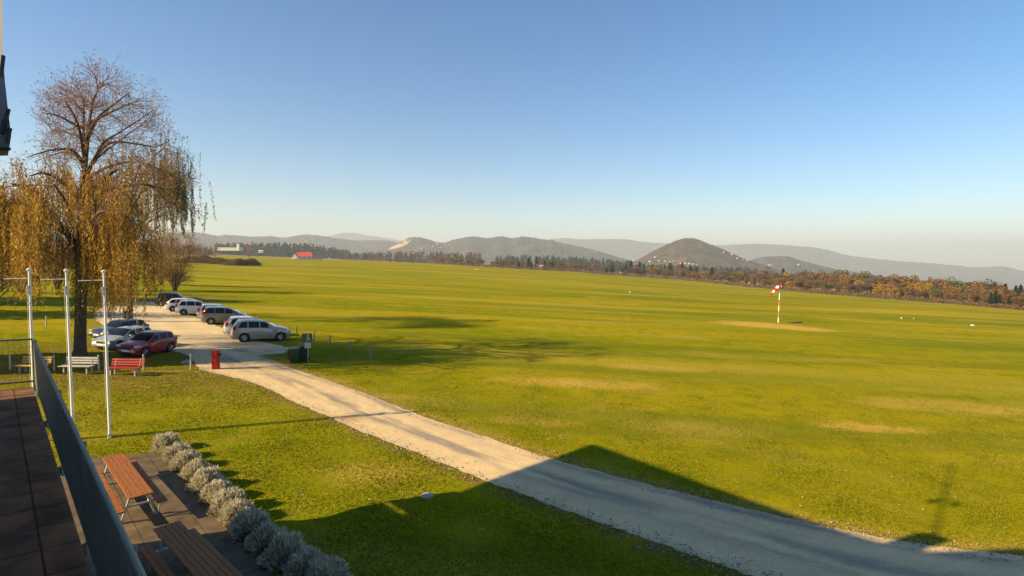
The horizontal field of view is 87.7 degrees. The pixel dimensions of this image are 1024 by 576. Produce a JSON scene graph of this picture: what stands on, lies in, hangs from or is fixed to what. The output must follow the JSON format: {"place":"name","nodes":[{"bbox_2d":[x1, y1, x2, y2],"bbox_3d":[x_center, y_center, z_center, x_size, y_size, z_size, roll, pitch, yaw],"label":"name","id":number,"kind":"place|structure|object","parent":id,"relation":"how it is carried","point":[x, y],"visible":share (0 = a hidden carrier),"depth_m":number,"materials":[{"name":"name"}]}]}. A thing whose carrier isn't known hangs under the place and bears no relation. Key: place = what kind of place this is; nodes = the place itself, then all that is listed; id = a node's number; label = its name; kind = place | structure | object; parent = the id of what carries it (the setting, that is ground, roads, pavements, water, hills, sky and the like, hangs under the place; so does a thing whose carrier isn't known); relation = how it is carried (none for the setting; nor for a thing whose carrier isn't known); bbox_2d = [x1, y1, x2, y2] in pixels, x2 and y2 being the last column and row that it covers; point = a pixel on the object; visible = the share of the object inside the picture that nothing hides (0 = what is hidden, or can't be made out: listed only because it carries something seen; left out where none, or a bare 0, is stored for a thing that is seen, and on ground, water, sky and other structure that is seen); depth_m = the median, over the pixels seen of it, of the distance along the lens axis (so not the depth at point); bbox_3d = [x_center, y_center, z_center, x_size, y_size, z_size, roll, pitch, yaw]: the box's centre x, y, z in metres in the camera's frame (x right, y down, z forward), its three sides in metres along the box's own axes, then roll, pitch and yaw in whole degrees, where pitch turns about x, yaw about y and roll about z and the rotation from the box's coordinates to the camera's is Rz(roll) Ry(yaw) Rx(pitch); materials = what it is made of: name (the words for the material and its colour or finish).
{"place":"outdoors","nodes":[
{"label":"outdoors","id":0,"kind":"place"},
{"bbox_2d":[60,453,274,575],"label":"patio","id":1,"kind":"structure","parent":0,"point":[141,522],"depth_m":14.21,"materials":[{"name":"concrete"}]},
{"bbox_2d":[96,453,167,521],"bbox_3d":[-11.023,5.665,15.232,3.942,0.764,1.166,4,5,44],"label":"picnic table","id":2,"kind":"object","parent":1,"relation":"on","point":[133,479],"visible":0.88,"depth_m":14.81,"materials":[{"name":"brown wood"}]},
{"bbox_2d":[138,521,242,575],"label":"picnic table","id":3,"kind":"object","parent":1,"relation":"on","point":[195,552],"visible":0.96,"depth_m":11.55,"materials":[{"name":"brown wood"}]},
{"bbox_2d":[55,232,398,258],"bbox_3d":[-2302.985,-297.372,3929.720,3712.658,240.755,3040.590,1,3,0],"label":"hills","id":4,"kind":"structure","parent":0,"point":[362,246],"depth_m":3941.89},
{"bbox_2d":[328,232,400,241],"bbox_3d":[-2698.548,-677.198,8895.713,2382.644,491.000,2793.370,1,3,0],"label":"mountain","id":5,"kind":"structure","parent":0,"point":[353,236],"depth_m":8708.28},
{"bbox_2d":[387,238,410,249],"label":"quarry terrain","id":6,"kind":"structure","parent":0,"point":[403,244],"depth_m":3263.28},
{"bbox_2d":[368,236,632,266],"bbox_3d":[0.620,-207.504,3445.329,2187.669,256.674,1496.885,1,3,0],"label":"hills","id":7,"kind":"structure","parent":0,"point":[489,249],"depth_m":3207.74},
{"bbox_2d":[0,254,1023,575],"bbox_3d":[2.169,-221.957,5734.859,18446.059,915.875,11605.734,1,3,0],"label":"ground","id":8,"kind":"structure","parent":0,"point":[502,314],"depth_m":32.62,"materials":[{"name":"plant"}]},
{"bbox_2d":[0,0,11,155],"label":"clubhouse","id":9,"kind":"structure","parent":8,"relation":"on","point":[5,135],"depth_m":6.00,"materials":[{"name":"tile"}]},
{"bbox_2d":[3,268,32,386],"bbox_3d":[-17.795,2.470,19.491,1.364,6.407,0.396,2,3,18],"label":"flagpole","id":10,"kind":"object","parent":8,"relation":"on","point":[28,287],"visible":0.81,"depth_m":19.33,"materials":[{"name":"metal"}]},
{"bbox_2d":[0,167,44,305],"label":"bare tree","id":11,"kind":"object","parent":8,"relation":"on","point":[5,284],"visible":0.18,"depth_m":52.92,"materials":[{"name":"brown plant"}]},
{"bbox_2d":[2,218,62,291],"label":"bare tree","id":12,"kind":"object","parent":8,"relation":"on","point":[18,289],"visible":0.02,"depth_m":77.40,"materials":[{"name":"brown plant"}]},
{"bbox_2d":[14,356,52,372],"bbox_3d":[-26.595,4.271,29.631,1.629,0.919,0.679,1,3,0],"label":"park bench","id":13,"kind":"object","parent":8,"relation":"on","point":[27,361],"visible":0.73,"depth_m":29.82,"materials":[{"name":"paint"}]},
{"bbox_2d":[0,387,90,575],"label":"terrace","id":14,"kind":"structure","parent":8,"relation":"on","point":[39,535],"depth_m":6.79,"materials":[{"name":"tile"}]},
{"bbox_2d":[0,338,35,390],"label":"railing","id":15,"kind":"object","parent":14,"relation":"on","point":[33,380],"visible":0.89,"depth_m":12.13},
{"bbox_2d":[32,339,146,575],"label":"railing","id":16,"kind":"object","parent":14,"relation":"on","point":[109,548],"visible":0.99,"depth_m":5.74,"materials":[{"name":"metal"}]},
{"bbox_2d":[40,229,73,288],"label":"bare tree","id":17,"kind":"object","parent":8,"relation":"on","point":[59,273],"visible":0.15,"depth_m":85.67,"materials":[{"name":"brown plant"}]},
{"bbox_2d":[40,269,74,422],"bbox_3d":[-16.778,2.495,19.889,1.416,6.426,0.391,2,3,18],"label":"flagpole","id":18,"kind":"object","parent":8,"relation":"on","point":[66,293],"visible":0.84,"depth_m":19.74,"materials":[{"name":"metal"}]},
{"bbox_2d":[57,357,97,374],"bbox_3d":[-24.414,4.363,30.017,1.782,0.919,0.679,1,3,0],"label":"park bench","id":19,"kind":"object","parent":8,"relation":"on","point":[82,359],"visible":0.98,"depth_m":30.21,"materials":[{"name":"paint"}]},
{"bbox_2d":[78,270,111,437],"bbox_3d":[-15.719,2.526,20.292,1.391,6.435,0.403,2,3,18],"label":"flagpole","id":20,"kind":"object","parent":8,"relation":"on","point":[104,294],"visible":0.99,"depth_m":20.13,"materials":[{"name":"metal"}]},
{"bbox_2d":[0,49,215,356],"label":"willow tree","id":21,"kind":"object","parent":8,"relation":"on","point":[104,231],"visible":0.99,"depth_m":31.77,"materials":[{"name":"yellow plant"}]},
{"bbox_2d":[91,325,151,350],"bbox_3d":[-28.019,3.577,38.613,2.077,1.509,3.840,3,2,10],"label":"parked car","id":22,"kind":"object","parent":8,"relation":"on","point":[118,335],"visible":0.48,"depth_m":37.73,"materials":[{"name":"silver metal"}]},
{"bbox_2d":[105,358,144,375],"bbox_3d":[-21.888,4.480,30.182,1.881,0.919,0.679,1,3,0],"label":"park bench","id":23,"kind":"object","parent":8,"relation":"on","point":[139,361],"visible":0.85,"depth_m":30.38,"materials":[{"name":"paint"}]},
{"bbox_2d":[115,330,177,356],"bbox_3d":[-25.026,3.772,36.666,2.038,1.569,3.640,3,2,8],"label":"parked car","id":24,"kind":"object","parent":8,"relation":"on","point":[140,344],"visible":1,"depth_m":36.08,"materials":[{"name":"red metal"}]},
{"bbox_2d":[99,130,211,317],"bbox_3d":[-35.142,-6.147,52.317,9.381,19.218,15.830,-2,4,-38],"label":"weeping tree","id":25,"kind":"object","parent":8,"relation":"on","point":[177,197],"visible":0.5,"depth_m":50.07,"materials":[{"name":"brown plant"}]},
{"bbox_2d":[138,226,176,284],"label":"bare tree","id":26,"kind":"object","parent":8,"relation":"on","point":[161,281],"visible":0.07,"depth_m":108.38,"materials":[{"name":"brown plant"}]},
{"bbox_2d":[149,431,182,452],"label":"lavender shrub","id":27,"kind":"object","parent":8,"relation":"on","point":[163,441],"visible":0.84,"depth_m":19.04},
{"bbox_2d":[161,441,191,461],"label":"lavender shrub","id":28,"kind":"object","parent":8,"relation":"on","point":[168,453],"visible":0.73,"depth_m":18.27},
{"bbox_2d":[146,223,211,290],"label":"bare tree","id":29,"kind":"object","parent":8,"relation":"on","point":[173,278],"visible":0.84,"depth_m":94.42,"materials":[{"name":"brown plant"}]},
{"bbox_2d":[167,448,202,470],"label":"lavender shrub","id":30,"kind":"object","parent":8,"relation":"on","point":[179,460],"visible":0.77,"depth_m":17.54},
{"bbox_2d":[95,302,288,355],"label":"car park","id":31,"kind":"structure","parent":8,"relation":"on","point":[190,332],"depth_m":48.38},
{"bbox_2d":[89,318,148,337],"bbox_3d":[-31.318,3.260,42.629,2.077,1.499,3.840,3,2,15],"label":"parked car","id":32,"kind":"object","parent":31,"relation":"on","point":[100,331],"visible":0.43,"depth_m":42.01,"materials":[{"name":"silver metal"}]},
{"bbox_2d":[154,292,194,305],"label":"parked car","id":33,"kind":"object","parent":31,"relation":"on","point":[169,295],"visible":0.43,"depth_m":68.13,"materials":[{"name":"black metal"}]},
{"bbox_2d":[164,298,190,311],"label":"parked car","id":34,"kind":"object","parent":31,"relation":"on","point":[170,304],"visible":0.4,"depth_m":62.28,"materials":[{"name":"white metal"}]},
{"bbox_2d":[175,300,204,314],"bbox_3d":[-35.852,2.206,60.821,4.340,1.709,2.204,2,3,-29],"label":"parked car","id":35,"kind":"object","parent":31,"relation":"on","point":[183,307],"visible":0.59,"depth_m":59.61,"materials":[{"name":"white metal"}]},
{"bbox_2d":[197,303,241,318],"bbox_3d":[-30.984,2.552,56.580,4.240,1.832,2.136,1,3,-31],"label":"parked car","id":36,"kind":"object","parent":31,"relation":"on","point":[200,309],"visible":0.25,"depth_m":55.13,"materials":[{"name":"white metal"}]},
{"bbox_2d":[201,306,248,324],"bbox_3d":[-29.102,2.754,54.133,4.240,1.809,2.155,1,3,-31],"label":"parked car","id":37,"kind":"object","parent":31,"relation":"on","point":[211,315],"visible":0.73,"depth_m":53.06,"materials":[{"name":"silver metal"}]},
{"bbox_2d":[223,316,275,334],"bbox_3d":[-23.009,3.353,47.100,4.290,1.769,2.155,1,3,-32],"label":"parked car","id":38,"kind":"object","parent":31,"relation":"on","point":[229,321],"visible":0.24,"depth_m":45.67,"materials":[{"name":"white metal"}]},
{"bbox_2d":[230,318,290,341],"bbox_3d":[-21.055,3.490,44.781,4.490,1.871,2.213,1,3,-33],"label":"parked car","id":39,"kind":"object","parent":31,"relation":"on","point":[243,330],"visible":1,"depth_m":43.87,"materials":[{"name":"silver metal"}]},
{"bbox_2d":[177,458,212,481],"bbox_3d":[-10.065,5.724,16.973,1.058,0.698,1.076,1,3,0],"label":"lavender shrub","id":40,"kind":"object","parent":8,"relation":"on","point":[185,474],"visible":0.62,"depth_m":16.79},
{"bbox_2d":[175,255,230,263],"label":"hedge","id":41,"kind":"object","parent":8,"relation":"on","point":[204,259],"visible":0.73,"depth_m":286.33,"materials":[{"name":"brown plant"}]},
{"bbox_2d":[184,464,227,493],"bbox_3d":[-9.296,5.759,16.269,1.247,0.802,1.258,1,3,0],"label":"lavender shrub","id":42,"kind":"object","parent":8,"relation":"on","point":[202,477],"visible":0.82,"depth_m":16.03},
{"bbox_2d":[197,479,234,505],"bbox_3d":[-8.616,5.863,15.557,1.127,0.676,1.202,1,3,0],"label":"lavender shrub","id":43,"kind":"object","parent":8,"relation":"on","point":[206,495],"visible":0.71,"depth_m":15.35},
{"bbox_2d":[205,485,248,517],"bbox_3d":[-7.919,5.915,14.920,1.140,0.698,1.105,1,3,0],"label":"lavender shrub","id":44,"kind":"object","parent":8,"relation":"on","point":[221,497],"visible":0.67,"depth_m":14.71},
{"bbox_2d":[217,247,242,250],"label":"hall","id":45,"kind":"structure","parent":8,"relation":"on","point":[228,249],"depth_m":1050.10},
{"bbox_2d":[217,496,256,525],"bbox_3d":[-7.354,5.989,14.363,1.010,0.672,0.989,4,4,43],"label":"lavender shrub","id":46,"kind":"object","parent":8,"relation":"on","point":[227,513],"visible":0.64,"depth_m":14.21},
{"bbox_2d":[2,338,478,480],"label":"fallen leaves","id":47,"kind":"object","parent":8,"relation":"on","point":[188,397],"visible":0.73,"depth_m":27.30,"materials":[{"name":"brown plant"}]},
{"bbox_2d":[223,258,261,265],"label":"hedge","id":48,"kind":"object","parent":8,"relation":"on","point":[245,262],"visible":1,"depth_m":276.58,"materials":[{"name":"brown plant"}]},
{"bbox_2d":[226,506,271,541],"bbox_3d":[-6.764,6.015,13.738,1.104,0.759,1.080,-2,4,-37],"label":"lavender shrub","id":49,"kind":"object","parent":8,"relation":"on","point":[244,523],"visible":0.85,"depth_m":13.53,"materials":[{"name":"plant"}]},
{"bbox_2d":[243,522,289,555],"bbox_3d":[-6.053,6.088,13.103,1.097,0.688,1.111,1,3,0],"label":"lavender shrub","id":50,"kind":"object","parent":8,"relation":"on","point":[257,541],"visible":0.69,"depth_m":12.92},
{"bbox_2d":[257,530,308,572],"bbox_3d":[-5.314,6.091,12.569,1.245,0.791,1.271,1,3,0],"label":"lavender shrub","id":51,"kind":"object","parent":8,"relation":"on","point":[282,547],"visible":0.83,"depth_m":12.33,"materials":[{"name":"plant"}]},
{"bbox_2d":[288,346,300,362],"bbox_3d":[-14.676,4.507,36.059,0.657,1.080,0.786,0,3,-10],"label":"wheelie bin","id":52,"kind":"object","parent":8,"relation":"on","point":[294,354],"visible":1,"depth_m":35.74,"materials":[{"name":"plastic"}]},
{"bbox_2d":[279,544,326,575],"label":"lavender shrub","id":53,"kind":"object","parent":8,"relation":"on","point":[297,564],"visible":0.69,"depth_m":11.89,"materials":[{"name":"plant"}]},
{"bbox_2d":[299,344,309,360],"bbox_3d":[-14.321,4.471,36.767,0.657,1.130,0.786,0,3,-10],"label":"wheelie bin","id":54,"kind":"object","parent":8,"relation":"on","point":[303,353],"visible":0.77,"depth_m":36.46,"materials":[{"name":"plastic"}]},
{"bbox_2d":[302,333,311,358],"bbox_3d":[-13.981,4.118,36.380,0.674,2.105,0.084,0,3,-14],"label":"notice sign","id":55,"kind":"object","parent":8,"relation":"on","point":[307,337],"visible":0.98,"depth_m":36.33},
{"bbox_2d":[305,554,353,575],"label":"lavender shrub","id":56,"kind":"object","parent":8,"relation":"on","point":[333,566],"visible":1,"depth_m":11.60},
{"bbox_2d":[421,492,433,498],"bbox_3d":[-2.612,6.393,16.426,0.400,0.060,0.400,1,3,0],"label":"manhole cover","id":57,"kind":"object","parent":8,"relation":"on","point":[427,495],"visible":1,"depth_m":16.37,"materials":[{"name":"concrete"}]},
{"bbox_2d":[142,361,1008,549],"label":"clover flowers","id":58,"kind":"object","parent":8,"relation":"on","point":[676,455],"visible":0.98,"depth_m":19.91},
{"bbox_2d":[426,260,1023,309],"bbox_3d":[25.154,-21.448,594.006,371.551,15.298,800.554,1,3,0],"label":"undergrowth","id":59,"kind":"object","parent":8,"relation":"on","point":[973,303],"visible":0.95,"depth_m":349.74,"materials":[{"name":"brown plant"}]},
{"bbox_2d":[770,285,781,322],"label":"windsock","id":60,"kind":"object","parent":8,"relation":"on","point":[775,289],"visible":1,"depth_m":89.39,"materials":[{"name":"white paint"}]},
{"bbox_2d":[0,0,1023,270],"label":"sky","id":61,"kind":"structure","parent":0,"point":[875,129],"materials":[{"name":"blue"}]},
{"bbox_2d":[55,246,1017,309],"bbox_3d":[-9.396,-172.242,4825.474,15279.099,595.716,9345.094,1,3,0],"label":"farmland","id":62,"kind":"object","parent":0,"point":[832,289],"visible":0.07,"depth_m":469.47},
{"bbox_2d":[134,244,213,254],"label":"brown woodland","id":63,"kind":"object","parent":62,"relation":"on","point":[209,251],"visible":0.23,"depth_m":727.26,"materials":[{"name":"plant"}]},
{"bbox_2d":[214,242,349,258],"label":"conifer forest","id":64,"kind":"object","parent":62,"relation":"on","point":[268,249],"visible":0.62,"depth_m":1271.56,"materials":[{"name":"plant"}]},
{"bbox_2d":[297,252,311,258],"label":"house","id":65,"kind":"structure","parent":62,"relation":"on","point":[304,255],"depth_m":616.88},
{"bbox_2d":[340,250,482,265],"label":"brown woodland","id":66,"kind":"object","parent":62,"relation":"on","point":[399,256],"visible":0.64,"depth_m":1056.93,"materials":[{"name":"plant"}]},
{"bbox_2d":[494,254,641,273],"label":"conifer forest","id":67,"kind":"object","parent":62,"relation":"on","point":[576,260],"visible":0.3,"depth_m":1203.10,"materials":[{"name":"plant"}]},
{"bbox_2d":[628,264,758,280],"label":"conifer forest","id":68,"kind":"object","parent":62,"relation":"on","point":[727,269],"visible":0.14,"depth_m":987.23,"materials":[{"name":"plant"}]},
{"bbox_2d":[719,271,731,280],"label":"autumn tree","id":69,"kind":"object","parent":62,"relation":"on","point":[726,274],"visible":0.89,"depth_m":462.80,"materials":[{"name":"brown plant"}]},
{"bbox_2d":[755,271,765,282],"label":"autumn tree","id":70,"kind":"object","parent":62,"relation":"on","point":[759,276],"visible":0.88,"depth_m":410.51,"materials":[{"name":"brown plant"}]},
{"bbox_2d":[770,270,783,284],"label":"autumn tree","id":71,"kind":"object","parent":62,"relation":"on","point":[778,275],"visible":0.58,"depth_m":402.24,"materials":[{"name":"brown plant"}]},
{"bbox_2d":[781,272,791,285],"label":"autumn tree","id":72,"kind":"object","parent":62,"relation":"on","point":[786,275],"visible":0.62,"depth_m":401.28,"materials":[{"name":"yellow plant"}]},
{"bbox_2d":[803,279,813,289],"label":"autumn tree","id":73,"kind":"object","parent":62,"relation":"on","point":[807,285],"visible":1,"depth_m":328.45,"materials":[{"name":"brown plant"}]},
{"bbox_2d":[812,279,827,289],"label":"autumn tree","id":74,"kind":"object","parent":62,"relation":"on","point":[818,283],"visible":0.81,"depth_m":326.64,"materials":[{"name":"brown plant"}]},
{"bbox_2d":[811,274,831,290],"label":"autumn tree","id":75,"kind":"object","parent":62,"relation":"on","point":[820,277],"visible":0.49,"depth_m":348.55,"materials":[{"name":"brown plant"}]},
{"bbox_2d":[834,281,843,292],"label":"autumn tree","id":76,"kind":"object","parent":62,"relation":"on","point":[839,287],"visible":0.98,"depth_m":307.52,"materials":[{"name":"green plant"}]},
{"bbox_2d":[838,274,852,281],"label":"autumn tree","id":77,"kind":"object","parent":62,"relation":"on","point":[842,278],"visible":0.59,"depth_m":328.34,"materials":[{"name":"orange plant"}]},
{"bbox_2d":[844,283,855,291],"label":"autumn tree","id":78,"kind":"object","parent":62,"relation":"on","point":[848,286],"visible":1,"depth_m":296.22,"materials":[{"name":"brown plant"}]},
{"bbox_2d":[853,270,868,292],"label":"autumn tree","id":79,"kind":"object","parent":62,"relation":"on","point":[862,276],"visible":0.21,"depth_m":343.50,"materials":[{"name":"green plant"}]},
{"bbox_2d":[856,282,869,292],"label":"autumn tree","id":80,"kind":"object","parent":62,"relation":"on","point":[863,286],"visible":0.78,"depth_m":299.85,"materials":[{"name":"brown plant"}]},
{"bbox_2d":[865,277,888,287],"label":"autumn tree","id":81,"kind":"object","parent":62,"relation":"on","point":[876,280],"visible":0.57,"depth_m":313.59,"materials":[{"name":"brown plant"}]},
{"bbox_2d":[872,284,882,293],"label":"autumn tree","id":82,"kind":"object","parent":62,"relation":"on","point":[875,291],"visible":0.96,"depth_m":285.20,"materials":[{"name":"orange plant"}]},
{"bbox_2d":[879,284,893,295],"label":"autumn tree","id":83,"kind":"object","parent":62,"relation":"on","point":[884,289],"visible":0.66,"depth_m":292.85,"materials":[{"name":"orange plant"}]},
{"bbox_2d":[878,275,898,283],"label":"autumn tree","id":84,"kind":"object","parent":62,"relation":"on","point":[896,280],"visible":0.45,"depth_m":310.90,"materials":[{"name":"brown plant"}]},
{"bbox_2d":[886,287,899,295],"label":"autumn tree","id":85,"kind":"object","parent":62,"relation":"on","point":[895,290],"visible":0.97,"depth_m":278.44,"materials":[{"name":"orange plant"}]},
{"bbox_2d":[886,280,902,287],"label":"autumn tree","id":86,"kind":"object","parent":62,"relation":"on","point":[898,285],"visible":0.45,"depth_m":301.30,"materials":[{"name":"brown plant"}]},
{"bbox_2d":[902,275,919,296],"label":"autumn tree","id":87,"kind":"object","parent":62,"relation":"on","point":[912,277],"visible":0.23,"depth_m":328.87,"materials":[{"name":"beige plant"}]},
{"bbox_2d":[903,286,919,297],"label":"autumn tree","id":88,"kind":"object","parent":62,"relation":"on","point":[910,291],"visible":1,"depth_m":268.69,"materials":[{"name":"brown plant"}]},
{"bbox_2d":[903,281,920,297],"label":"autumn tree","id":89,"kind":"object","parent":62,"relation":"on","point":[910,285],"visible":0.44,"depth_m":296.56,"materials":[{"name":"orange plant"}]},
{"bbox_2d":[918,282,932,290],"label":"autumn tree","id":90,"kind":"object","parent":62,"relation":"on","point":[928,286],"visible":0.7,"depth_m":289.08,"materials":[{"name":"orange plant"}]},
{"bbox_2d":[928,288,941,298],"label":"autumn tree","id":91,"kind":"object","parent":62,"relation":"on","point":[935,292],"visible":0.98,"depth_m":257.70,"materials":[{"name":"green plant"}]},
{"bbox_2d":[941,283,959,298],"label":"autumn tree","id":92,"kind":"object","parent":62,"relation":"on","point":[950,289],"visible":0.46,"depth_m":272.27,"materials":[{"name":"brown plant"}]},
{"bbox_2d":[945,276,964,287],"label":"autumn tree","id":93,"kind":"object","parent":62,"relation":"on","point":[953,282],"visible":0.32,"depth_m":302.21,"materials":[{"name":"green plant"}]},
{"bbox_2d":[961,287,980,298],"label":"autumn tree","id":94,"kind":"object","parent":62,"relation":"on","point":[970,290],"visible":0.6,"depth_m":264.06,"materials":[{"name":"brown plant"}]},
{"bbox_2d":[966,292,977,301],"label":"autumn tree","id":95,"kind":"object","parent":62,"relation":"on","point":[972,296],"visible":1,"depth_m":241.87,"materials":[{"name":"brown plant"}]},
{"bbox_2d":[971,279,992,290],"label":"autumn tree","id":96,"kind":"object","parent":62,"relation":"on","point":[985,285],"visible":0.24,"depth_m":281.88,"materials":[{"name":"brown plant"}]},
{"bbox_2d":[974,282,1003,289],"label":"autumn tree","id":97,"kind":"object","parent":62,"relation":"on","point":[997,285],"visible":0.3,"depth_m":282.50,"materials":[{"name":"brown plant"}]},
{"bbox_2d":[987,292,993,304],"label":"conifer tree","id":98,"kind":"object","parent":62,"relation":"on","point":[990,301],"visible":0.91,"depth_m":235.32,"materials":[{"name":"green plant"}]},
{"bbox_2d":[998,287,1016,304],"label":"autumn tree","id":99,"kind":"object","parent":62,"relation":"on","point":[1005,295],"visible":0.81,"depth_m":244.73,"materials":[{"name":"brown plant"}]},
{"bbox_2d":[1010,296,1023,304],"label":"autumn tree","id":100,"kind":"object","parent":62,"relation":"on","point":[1018,299],"visible":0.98,"depth_m":215.42,"materials":[{"name":"brown plant"}]},
{"bbox_2d":[1013,284,1023,304],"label":"conifer tree","id":101,"kind":"object","parent":62,"relation":"on","point":[1020,288],"visible":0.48,"depth_m":240.94,"materials":[{"name":"green plant"}]},
{"bbox_2d":[189,347,1023,575],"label":"driveway","id":102,"kind":"structure","parent":0,"point":[790,548],"depth_m":16.45,"materials":[{"name":"gravel"}]},
{"bbox_2d":[211,349,288,368],"bbox_3d":[-16.611,4.368,34.030,4.576,1.163,0.552,-2,4,-36],"label":"road barrier","id":103,"kind":"object","parent":102,"relation":"on","point":[216,355],"visible":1,"depth_m":32.72,"materials":[{"name":"metal"}]},
{"bbox_2d":[187,346,1023,575],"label":"loose stones","id":104,"kind":"object","parent":102,"relation":"on","point":[897,540],"visible":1,"depth_m":16.16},
{"bbox_2d":[624,238,794,276],"bbox_3d":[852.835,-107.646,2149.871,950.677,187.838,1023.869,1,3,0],"label":"hill","id":105,"kind":"structure","parent":0,"point":[700,253],"depth_m":2014.68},
{"bbox_2d":[548,238,1023,289],"bbox_3d":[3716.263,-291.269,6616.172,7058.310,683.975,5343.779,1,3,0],"label":"hills","id":106,"kind":"structure","parent":0,"point":[628,249],"depth_m":6207.53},
{"bbox_2d":[751,256,876,277],"bbox_3d":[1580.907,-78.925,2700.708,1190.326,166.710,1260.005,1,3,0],"label":"hill","id":107,"kind":"structure","parent":0,"point":[788,264],"depth_m":2587.37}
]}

